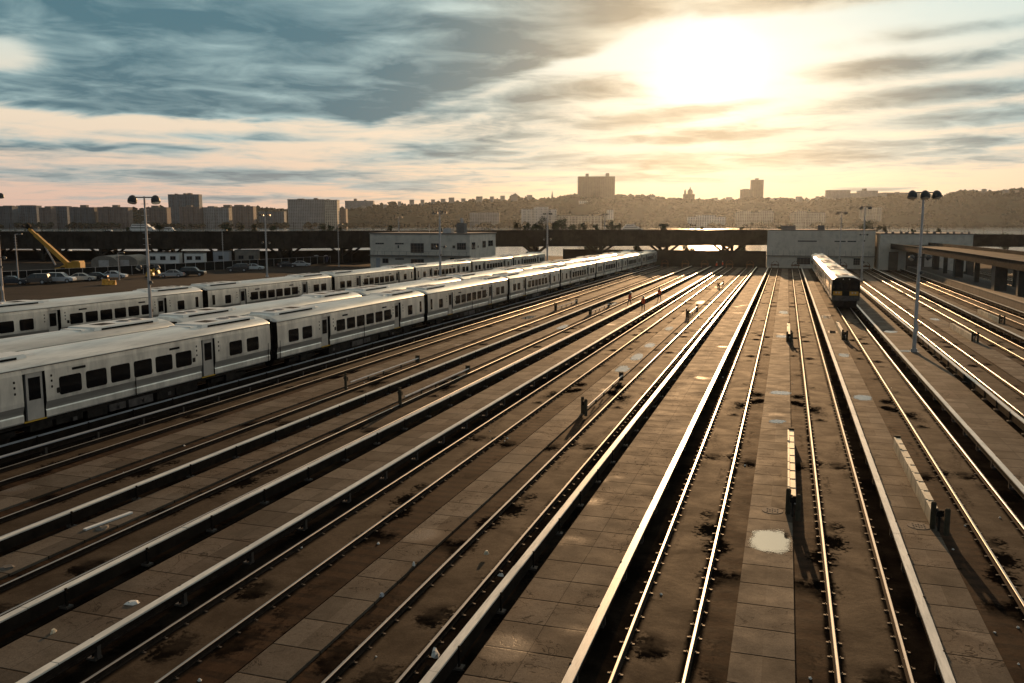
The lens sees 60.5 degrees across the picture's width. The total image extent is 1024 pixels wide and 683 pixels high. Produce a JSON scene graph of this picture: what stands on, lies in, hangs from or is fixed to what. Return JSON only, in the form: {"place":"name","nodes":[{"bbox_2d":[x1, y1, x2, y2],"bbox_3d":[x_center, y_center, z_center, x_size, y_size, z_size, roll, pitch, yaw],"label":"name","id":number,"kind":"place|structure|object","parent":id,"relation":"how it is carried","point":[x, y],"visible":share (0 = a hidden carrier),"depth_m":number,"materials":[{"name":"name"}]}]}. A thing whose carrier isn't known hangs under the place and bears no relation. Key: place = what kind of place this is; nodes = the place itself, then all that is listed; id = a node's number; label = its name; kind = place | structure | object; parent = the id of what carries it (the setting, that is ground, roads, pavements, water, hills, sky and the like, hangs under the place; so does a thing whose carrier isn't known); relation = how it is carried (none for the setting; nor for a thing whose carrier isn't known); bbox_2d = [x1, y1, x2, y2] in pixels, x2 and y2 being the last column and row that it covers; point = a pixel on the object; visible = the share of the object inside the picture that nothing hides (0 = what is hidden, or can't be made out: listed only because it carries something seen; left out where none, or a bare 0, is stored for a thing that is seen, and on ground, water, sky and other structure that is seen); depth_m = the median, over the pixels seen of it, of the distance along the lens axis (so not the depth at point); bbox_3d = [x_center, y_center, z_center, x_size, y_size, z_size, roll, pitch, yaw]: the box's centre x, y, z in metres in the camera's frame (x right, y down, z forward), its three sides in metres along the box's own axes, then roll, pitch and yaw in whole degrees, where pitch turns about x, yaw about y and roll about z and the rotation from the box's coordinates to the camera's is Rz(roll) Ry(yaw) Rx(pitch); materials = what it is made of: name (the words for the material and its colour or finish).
{"place":"outdoors","nodes":[
{"label":"outdoors","id":0,"kind":"place"},
{"bbox_2d":[0,249,1022,382],"bbox_3d":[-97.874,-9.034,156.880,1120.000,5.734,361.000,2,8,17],"label":"ground","id":1,"kind":"structure","parent":0,"point":[45,291],"depth_m":168.99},
{"bbox_2d":[21,273,51,283],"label":"parked car","id":2,"kind":"object","parent":1,"relation":"on","point":[42,278],"visible":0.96,"depth_m":151.58,"materials":[{"name":"brown paint"}]},
{"bbox_2d":[21,223,84,268],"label":"mobile crane","id":3,"kind":"object","parent":1,"relation":"on","point":[59,256],"visible":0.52,"depth_m":188.50,"materials":[{"name":"yellow metal"}]},
{"bbox_2d":[91,254,122,266],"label":"storage tent","id":4,"kind":"object","parent":1,"relation":"on","point":[105,261],"visible":0.75,"depth_m":217.35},
{"bbox_2d":[116,254,149,265],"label":"storage tent","id":5,"kind":"object","parent":1,"relation":"on","point":[134,259],"visible":0.8,"depth_m":219.40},
{"bbox_2d":[127,195,160,317],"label":"lamp post","id":6,"kind":"object","parent":1,"relation":"on","point":[132,199],"visible":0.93,"depth_m":68.87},
{"bbox_2d":[149,252,182,264],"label":"site trailer","id":7,"kind":"object","parent":1,"relation":"on","point":[155,258],"visible":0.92,"depth_m":227.18,"materials":[{"name":"white metal"}]},
{"bbox_2d":[2,256,330,277],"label":"site fence","id":8,"kind":"object","parent":1,"relation":"on","point":[164,268],"visible":0.73,"depth_m":191.32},
{"bbox_2d":[1,250,369,261],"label":"retaining wall","id":9,"kind":"structure","parent":1,"relation":"on","point":[360,256],"depth_m":257.22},
{"bbox_2d":[235,249,259,260],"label":"site trailer","id":10,"kind":"object","parent":1,"relation":"on","point":[247,254],"visible":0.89,"depth_m":234.85,"materials":[{"name":"white metal"}]},
{"bbox_2d":[0,265,657,455],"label":"track bed","id":11,"kind":"object","parent":1,"relation":"on","point":[114,412],"visible":0.11,"depth_m":56.39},
{"bbox_2d":[11,267,639,438],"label":"railway track","id":12,"kind":"structure","parent":11,"relation":"on","point":[198,386],"depth_m":60.15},
{"bbox_2d":[0,315,270,444],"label":"rail car","id":13,"kind":"object","parent":12,"relation":"on","point":[44,387],"visible":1,"depth_m":44.83,"materials":[{"name":"metal"}]},
{"bbox_2d":[244,289,423,365],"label":"rail car","id":14,"kind":"object","parent":12,"relation":"on","point":[303,332],"visible":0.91,"depth_m":66.43,"materials":[{"name":"metal"}]},
{"bbox_2d":[406,275,507,327],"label":"rail car","id":15,"kind":"object","parent":12,"relation":"on","point":[451,300],"visible":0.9,"depth_m":91.58,"materials":[{"name":"metal"}]},
{"bbox_2d":[492,266,559,304],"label":"rail car","id":16,"kind":"object","parent":12,"relation":"on","point":[530,283],"visible":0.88,"depth_m":116.41,"materials":[{"name":"metal"}]},
{"bbox_2d":[548,260,595,290],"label":"rail car","id":17,"kind":"object","parent":12,"relation":"on","point":[575,273],"visible":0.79,"depth_m":141.19,"materials":[{"name":"metal"}]},
{"bbox_2d":[586,256,621,280],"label":"rail car","id":18,"kind":"object","parent":12,"relation":"on","point":[607,266],"visible":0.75,"depth_m":165.92,"materials":[{"name":"metal"}]},
{"bbox_2d":[612,253,641,273],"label":"rail car","id":19,"kind":"object","parent":12,"relation":"on","point":[631,261],"visible":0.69,"depth_m":190.36,"materials":[{"name":"metal"}]},
{"bbox_2d":[632,250,656,268],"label":"rail car","id":20,"kind":"object","parent":12,"relation":"on","point":[649,257],"visible":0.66,"depth_m":215.07,"materials":[{"name":"metal"}]},
{"bbox_2d":[0,265,654,454],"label":"third rail","id":21,"kind":"object","parent":11,"relation":"on","point":[57,434],"visible":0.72,"depth_m":52.33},
{"bbox_2d":[0,267,669,490],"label":"track bed","id":22,"kind":"object","parent":1,"relation":"on","point":[69,455],"visible":0.33,"depth_m":48.02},
{"bbox_2d":[0,265,659,464],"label":"third rail","id":23,"kind":"object","parent":22,"relation":"on","point":[46,447],"visible":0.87,"depth_m":50.29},
{"bbox_2d":[0,267,666,485],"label":"railway track","id":24,"kind":"structure","parent":22,"relation":"on","point":[43,469],"depth_m":48.19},
{"bbox_2d":[0,267,677,511],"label":"walkway","id":25,"kind":"structure","parent":1,"relation":"on","point":[15,496],"depth_m":43.33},
{"bbox_2d":[0,267,692,556],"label":"track bed","id":26,"kind":"object","parent":1,"relation":"on","point":[19,522],"visible":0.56,"depth_m":40.07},
{"bbox_2d":[0,267,681,536],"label":"railway track","id":27,"kind":"structure","parent":26,"relation":"on","point":[82,490],"depth_m":40.90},
{"bbox_2d":[0,266,691,551],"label":"third rail","id":28,"kind":"object","parent":26,"relation":"on","point":[69,518],"visible":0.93,"depth_m":37.33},
{"bbox_2d":[0,267,698,579],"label":"walkway","id":29,"kind":"structure","parent":1,"relation":"on","point":[26,557],"depth_m":35.51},
{"bbox_2d":[0,267,712,647],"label":"track bed","id":30,"kind":"object","parent":1,"relation":"on","point":[16,595],"visible":0.44,"depth_m":31.76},
{"bbox_2d":[0,267,707,616],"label":"railway track","id":31,"kind":"structure","parent":30,"relation":"on","point":[52,565],"depth_m":32.89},
{"bbox_2d":[0,266,710,636],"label":"third rail","id":32,"kind":"object","parent":30,"relation":"on","point":[62,596],"visible":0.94,"depth_m":29.60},
{"bbox_2d":[0,267,719,682],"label":"walkway","id":33,"kind":"structure","parent":1,"relation":"on","point":[30,653],"depth_m":27.67,"materials":[{"name":"concrete"}]},
{"bbox_2d":[47,268,736,682],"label":"track bed","id":34,"kind":"object","parent":1,"relation":"on","point":[233,654],"visible":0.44,"depth_m":26.88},
{"bbox_2d":[16,267,721,682],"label":"third rail","id":35,"kind":"object","parent":34,"relation":"on","point":[90,649],"visible":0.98,"depth_m":25.94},
{"bbox_2d":[81,268,731,682],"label":"railway track","id":36,"kind":"structure","parent":34,"relation":"on","point":[191,660],"depth_m":26.77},
{"bbox_2d":[368,218,496,267],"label":"office building","id":37,"kind":"structure","parent":1,"relation":"on","point":[396,248],"depth_m":203.04,"materials":[{"name":"white concrete"}]},
{"bbox_2d":[225,268,742,682],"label":"walkway","id":38,"kind":"structure","parent":1,"relation":"on","point":[295,651],"depth_m":26.35,"materials":[{"name":"concrete"}]},
{"bbox_2d":[0,230,1023,262],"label":"viaduct","id":39,"kind":"object","parent":1,"relation":"on","point":[172,241],"visible":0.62,"depth_m":241.10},
{"bbox_2d":[9,221,1023,234],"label":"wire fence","id":40,"kind":"object","parent":39,"relation":"on","point":[602,225],"visible":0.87,"depth_m":238.51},
{"bbox_2d":[289,268,757,682],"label":"track bed","id":41,"kind":"object","parent":1,"relation":"on","point":[404,641],"visible":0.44,"depth_m":26.92,"materials":[{"name":"concrete"}]},
{"bbox_2d":[321,268,752,682],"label":"railway track","id":42,"kind":"structure","parent":41,"relation":"on","point":[355,654],"depth_m":26.91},
{"bbox_2d":[419,267,756,682],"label":"third rail","id":43,"kind":"object","parent":41,"relation":"on","point":[446,664],"visible":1,"depth_m":25.88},
{"bbox_2d":[457,268,766,682],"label":"walkway","id":44,"kind":"structure","parent":1,"relation":"on","point":[538,634],"depth_m":26.72,"materials":[{"name":"concrete"}]},
{"bbox_2d":[563,249,765,266],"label":"boundary wall","id":45,"kind":"structure","parent":1,"relation":"on","point":[712,258],"depth_m":227.98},
{"bbox_2d":[578,268,781,682],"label":"track bed","id":46,"kind":"object","parent":1,"relation":"on","point":[655,653],"visible":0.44,"depth_m":26.94,"materials":[{"name":"concrete"}]},
{"bbox_2d":[561,267,768,682],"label":"third rail","id":47,"kind":"object","parent":46,"relation":"on","point":[598,622],"visible":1,"depth_m":26.00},
{"bbox_2d":[607,268,777,682],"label":"railway track","id":48,"kind":"structure","parent":46,"relation":"on","point":[621,657],"depth_m":27.05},
{"bbox_2d":[727,268,794,682],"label":"walkway","id":49,"kind":"structure","parent":1,"relation":"on","point":[763,647],"depth_m":25.64,"materials":[{"name":"concrete"}]},
{"bbox_2d":[750,530,789,552],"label":"puddle","id":50,"kind":"object","parent":49,"relation":"on","point":[768,540],"visible":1,"depth_m":27.59,"materials":[{"name":"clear liquid"}]},
{"bbox_2d":[785,427,800,520],"bbox_3d":[11.259,4.849,35.248,0.490,0.900,12.081,2,8,17],"label":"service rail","id":51,"kind":"object","parent":49,"relation":"on","point":[792,497],"visible":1,"depth_m":32.33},
{"bbox_2d":[766,225,876,268],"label":"yard building","id":52,"kind":"structure","parent":1,"relation":"on","point":[788,246],"depth_m":217.31,"materials":[{"name":"grey concrete"}]},
{"bbox_2d":[788,269,941,682],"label":"track bed","id":53,"kind":"object","parent":1,"relation":"on","point":[866,649],"visible":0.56,"depth_m":26.73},
{"bbox_2d":[792,269,916,682],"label":"railway track","id":54,"kind":"structure","parent":53,"relation":"on","point":[901,650],"depth_m":27.23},
{"bbox_2d":[801,267,955,682],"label":"third rail","id":55,"kind":"object","parent":53,"relation":"on","point":[942,669],"visible":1,"depth_m":25.82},
{"bbox_2d":[803,269,1013,682],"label":"walkway","id":56,"kind":"structure","parent":1,"relation":"on","point":[969,647],"depth_m":26.13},
{"bbox_2d":[893,435,950,535],"bbox_3d":[15.565,5.044,33.817,0.490,0.900,12.081,2,8,17],"label":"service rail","id":57,"kind":"object","parent":56,"relation":"on","point":[930,508],"visible":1,"depth_m":31.62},
{"bbox_2d":[807,268,1023,682],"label":"track bed","id":58,"kind":"object","parent":1,"relation":"on","point":[1002,616],"visible":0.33,"depth_m":33.53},
{"bbox_2d":[819,280,1023,620],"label":"railway track","id":59,"kind":"structure","parent":58,"relation":"on","point":[1015,595],"depth_m":35.08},
{"bbox_2d":[824,267,860,307],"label":"rail car","id":60,"kind":"object","parent":59,"relation":"on","point":[842,287],"visible":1,"depth_m":106.09,"materials":[{"name":"metal"}]},
{"bbox_2d":[856,305,1023,498],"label":"third rail","id":61,"kind":"object","parent":58,"relation":"on","point":[1014,483],"visible":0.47,"depth_m":42.98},
{"bbox_2d":[874,231,974,270],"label":"yard building","id":62,"kind":"structure","parent":1,"relation":"on","point":[886,257],"depth_m":206.73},
{"bbox_2d":[847,269,1023,436],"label":"track bed","id":63,"kind":"object","parent":1,"relation":"on","point":[1007,394],"visible":0.56,"depth_m":66.58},
{"bbox_2d":[847,270,1023,418],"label":"railway track","id":64,"kind":"structure","parent":63,"relation":"on","point":[1009,405],"depth_m":65.08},
{"bbox_2d":[860,287,1023,434],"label":"third rail","id":65,"kind":"object","parent":63,"relation":"on","point":[1005,410],"visible":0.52,"depth_m":57.63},
{"bbox_2d":[850,269,1023,383],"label":"walkway","id":66,"kind":"structure","parent":1,"relation":"on","point":[1012,368],"depth_m":77.24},
{"bbox_2d":[857,293,1023,485],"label":"walkway","id":67,"kind":"structure","parent":1,"relation":"on","point":[1000,437],"depth_m":50.00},
{"bbox_2d":[907,190,941,351],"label":"lamp post","id":68,"kind":"object","parent":67,"relation":"on","point":[924,195],"visible":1,"depth_m":68.87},
{"bbox_2d":[858,269,1023,366],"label":"track bed","id":69,"kind":"object","parent":1,"relation":"on","point":[1002,343],"visible":0.56,"depth_m":93.75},
{"bbox_2d":[863,270,1023,360],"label":"railway track","id":70,"kind":"structure","parent":69,"relation":"on","point":[1003,348],"depth_m":92.25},
{"bbox_2d":[872,268,1023,342],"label":"third rail","id":71,"kind":"object","parent":69,"relation":"on","point":[999,328],"visible":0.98,"depth_m":99.48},
{"bbox_2d":[879,270,1023,337],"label":"walkway","id":72,"kind":"structure","parent":1,"relation":"on","point":[1010,329],"depth_m":108.12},
{"bbox_2d":[884,270,1023,331],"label":"track bed","id":73,"kind":"object","parent":1,"relation":"on","point":[1007,322],"visible":0.56,"depth_m":121.07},
{"bbox_2d":[889,270,1023,326],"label":"railway track","id":74,"kind":"structure","parent":73,"relation":"on","point":[967,298],"depth_m":119.21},
{"bbox_2d":[900,268,1023,315],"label":"third rail","id":75,"kind":"object","parent":73,"relation":"on","point":[1007,308],"visible":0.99,"depth_m":126.12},
{"bbox_2d":[890,242,1023,296],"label":"raised road","id":76,"kind":"structure","parent":1,"relation":"on","point":[1001,261],"depth_m":144.96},
{"bbox_2d":[907,267,1023,311],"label":"platform","id":77,"kind":"structure","parent":1,"relation":"on","point":[985,284],"depth_m":138.35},
{"bbox_2d":[0,228,1023,258],"bbox_3d":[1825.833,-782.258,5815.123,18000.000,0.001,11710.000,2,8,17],"label":"river","id":78,"kind":"structure","parent":0,"point":[555,250],"depth_m":1342.47,"materials":[{"name":"grey liquid"}]},
{"bbox_2d":[0,206,18,227],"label":"apartment block","id":79,"kind":"structure","parent":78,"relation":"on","point":[9,214],"depth_m":1811.47,"materials":[{"name":"concrete"}]},
{"bbox_2d":[18,205,41,227],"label":"apartment block","id":80,"kind":"structure","parent":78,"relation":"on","point":[28,213],"depth_m":1869.71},
{"bbox_2d":[38,206,56,227],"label":"apartment block","id":81,"kind":"structure","parent":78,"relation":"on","point":[47,214],"depth_m":1811.23,"materials":[{"name":"concrete"}]},
{"bbox_2d":[53,206,71,227],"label":"apartment block","id":82,"kind":"structure","parent":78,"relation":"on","point":[63,216],"depth_m":1850.49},
{"bbox_2d":[69,205,97,227],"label":"apartment block","id":83,"kind":"structure","parent":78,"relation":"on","point":[82,214],"depth_m":1810.39,"materials":[{"name":"concrete"}]},
{"bbox_2d":[97,205,132,227],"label":"apartment block","id":84,"kind":"structure","parent":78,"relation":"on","point":[122,216],"depth_m":1810.67,"materials":[{"name":"concrete"}]},
{"bbox_2d":[0,0,1023,209],"label":"sky","id":85,"kind":"structure","parent":0,"point":[262,103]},
{"bbox_2d":[133,192,1023,227],"bbox_3d":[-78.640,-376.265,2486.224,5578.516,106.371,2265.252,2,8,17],"label":"hills","id":86,"kind":"structure","parent":0,"point":[580,209],"depth_m":2173.34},
{"bbox_2d":[146,206,170,225],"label":"apartment block","id":87,"kind":"structure","parent":86,"relation":"on","point":[159,214],"depth_m":1810.39,"materials":[{"name":"concrete"}]},
{"bbox_2d":[168,193,202,224],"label":"apartment block","id":88,"kind":"structure","parent":86,"relation":"on","point":[176,202],"depth_m":2053.90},
{"bbox_2d":[179,205,203,227],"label":"apartment block","id":89,"kind":"structure","parent":86,"relation":"on","point":[189,214],"depth_m":1791.12,"materials":[{"name":"concrete"}]},
{"bbox_2d":[203,205,232,227],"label":"apartment block","id":90,"kind":"structure","parent":86,"relation":"on","point":[214,214],"depth_m":1810.12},
{"bbox_2d":[232,205,256,227],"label":"apartment block","id":91,"kind":"structure","parent":86,"relation":"on","point":[243,214],"depth_m":1810.36,"materials":[{"name":"concrete"}]},
{"bbox_2d":[258,211,286,227],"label":"apartment block","id":92,"kind":"structure","parent":86,"relation":"on","point":[278,217],"depth_m":1929.66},
{"bbox_2d":[287,198,325,227],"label":"apartment block","id":93,"kind":"structure","parent":86,"relation":"on","point":[301,212],"depth_m":1810.63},
{"bbox_2d":[325,199,339,227],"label":"apartment block","id":94,"kind":"structure","parent":86,"relation":"on","point":[332,212],"depth_m":1801.84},
{"bbox_2d":[469,212,499,227],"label":"apartment block","id":95,"kind":"structure","parent":86,"relation":"on","point":[477,218],"depth_m":1870.57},
{"bbox_2d":[0,187,1023,227],"bbox_3d":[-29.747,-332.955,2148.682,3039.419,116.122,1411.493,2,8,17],"label":"forest","id":96,"kind":"object","parent":86,"relation":"on","point":[889,202],"visible":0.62,"depth_m":2177.56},
{"bbox_2d":[557,216,601,227],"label":"apartment block","id":97,"kind":"structure","parent":86,"relation":"on","point":[594,220],"depth_m":1811.74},
{"bbox_2d":[578,173,614,199],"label":"apartment block","id":98,"kind":"structure","parent":86,"relation":"on","point":[597,186],"depth_m":2304.95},
{"bbox_2d":[687,215,725,227],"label":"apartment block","id":99,"kind":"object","parent":86,"relation":"on","point":[704,221],"visible":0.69,"depth_m":1811.54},
{"bbox_2d":[735,210,773,226],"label":"apartment block","id":100,"kind":"structure","parent":86,"relation":"on","point":[748,217],"depth_m":1958.47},
{"bbox_2d":[790,211,825,227],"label":"apartment block","id":101,"kind":"structure","parent":86,"relation":"on","point":[806,218],"depth_m":1929.55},
{"bbox_2d":[859,207,882,220],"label":"apartment block","id":102,"kind":"structure","parent":86,"relation":"on","point":[874,213],"depth_m":2067.28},
{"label":"track bed","id":103,"kind":"structure","parent":0,"visible":0},
{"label":"railway track","id":104,"kind":"object","parent":103,"relation":"on","visible":0},
{"bbox_2d":[0,318,173,352],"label":"rail car","id":105,"kind":"object","parent":104,"relation":"on","point":[83,332],"visible":0.29,"depth_m":49.33,"materials":[{"name":"metal"}]},
{"bbox_2d":[153,290,360,324],"bbox_3d":[-18.923,-1.244,68.895,3.280,4.035,25.700,2,8,17],"label":"rail car","id":106,"kind":"object","parent":104,"relation":"on","point":[174,318],"visible":0.17,"depth_m":64.89,"materials":[{"name":"metal"}]},
{"bbox_2d":[344,276,460,295],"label":"rail car","id":107,"kind":"object","parent":104,"relation":"on","point":[364,290],"visible":0.19,"depth_m":89.78,"materials":[{"name":"metal"}]},
{"bbox_2d":[446,267,522,279],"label":"rail car","id":108,"kind":"object","parent":104,"relation":"on","point":[463,276],"visible":0.16,"depth_m":114.73,"materials":[{"name":"metal"}]},
{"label":"track bed","id":109,"kind":"structure","parent":0,"visible":0},
{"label":"railway track","id":110,"kind":"object","parent":109,"relation":"on","visible":0},
{"bbox_2d":[0,286,202,338],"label":"rail car","id":111,"kind":"object","parent":110,"relation":"on","point":[22,317],"visible":0.71,"depth_m":72.27,"materials":[{"name":"metal"}]},
{"bbox_2d":[190,273,331,307],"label":"rail car","id":112,"kind":"object","parent":110,"relation":"on","point":[225,293],"visible":0.64,"depth_m":95.92,"materials":[{"name":"metal"}]},
{"bbox_2d":[320,265,413,290],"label":"rail car","id":113,"kind":"object","parent":110,"relation":"on","point":[342,280],"visible":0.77,"depth_m":121.13,"materials":[{"name":"metal"}]},
{"bbox_2d":[403,259,470,280],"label":"rail car","id":114,"kind":"object","parent":110,"relation":"on","point":[431,269],"visible":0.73,"depth_m":145.99,"materials":[{"name":"metal"}]},
{"bbox_2d":[463,255,512,272],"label":"rail car","id":115,"kind":"object","parent":110,"relation":"on","point":[486,263],"visible":0.68,"depth_m":169.70,"materials":[{"name":"metal"}]},
{"bbox_2d":[506,252,544,265],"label":"rail car","id":116,"kind":"object","parent":110,"relation":"on","point":[528,258],"visible":0.54,"depth_m":194.61,"materials":[{"name":"metal"}]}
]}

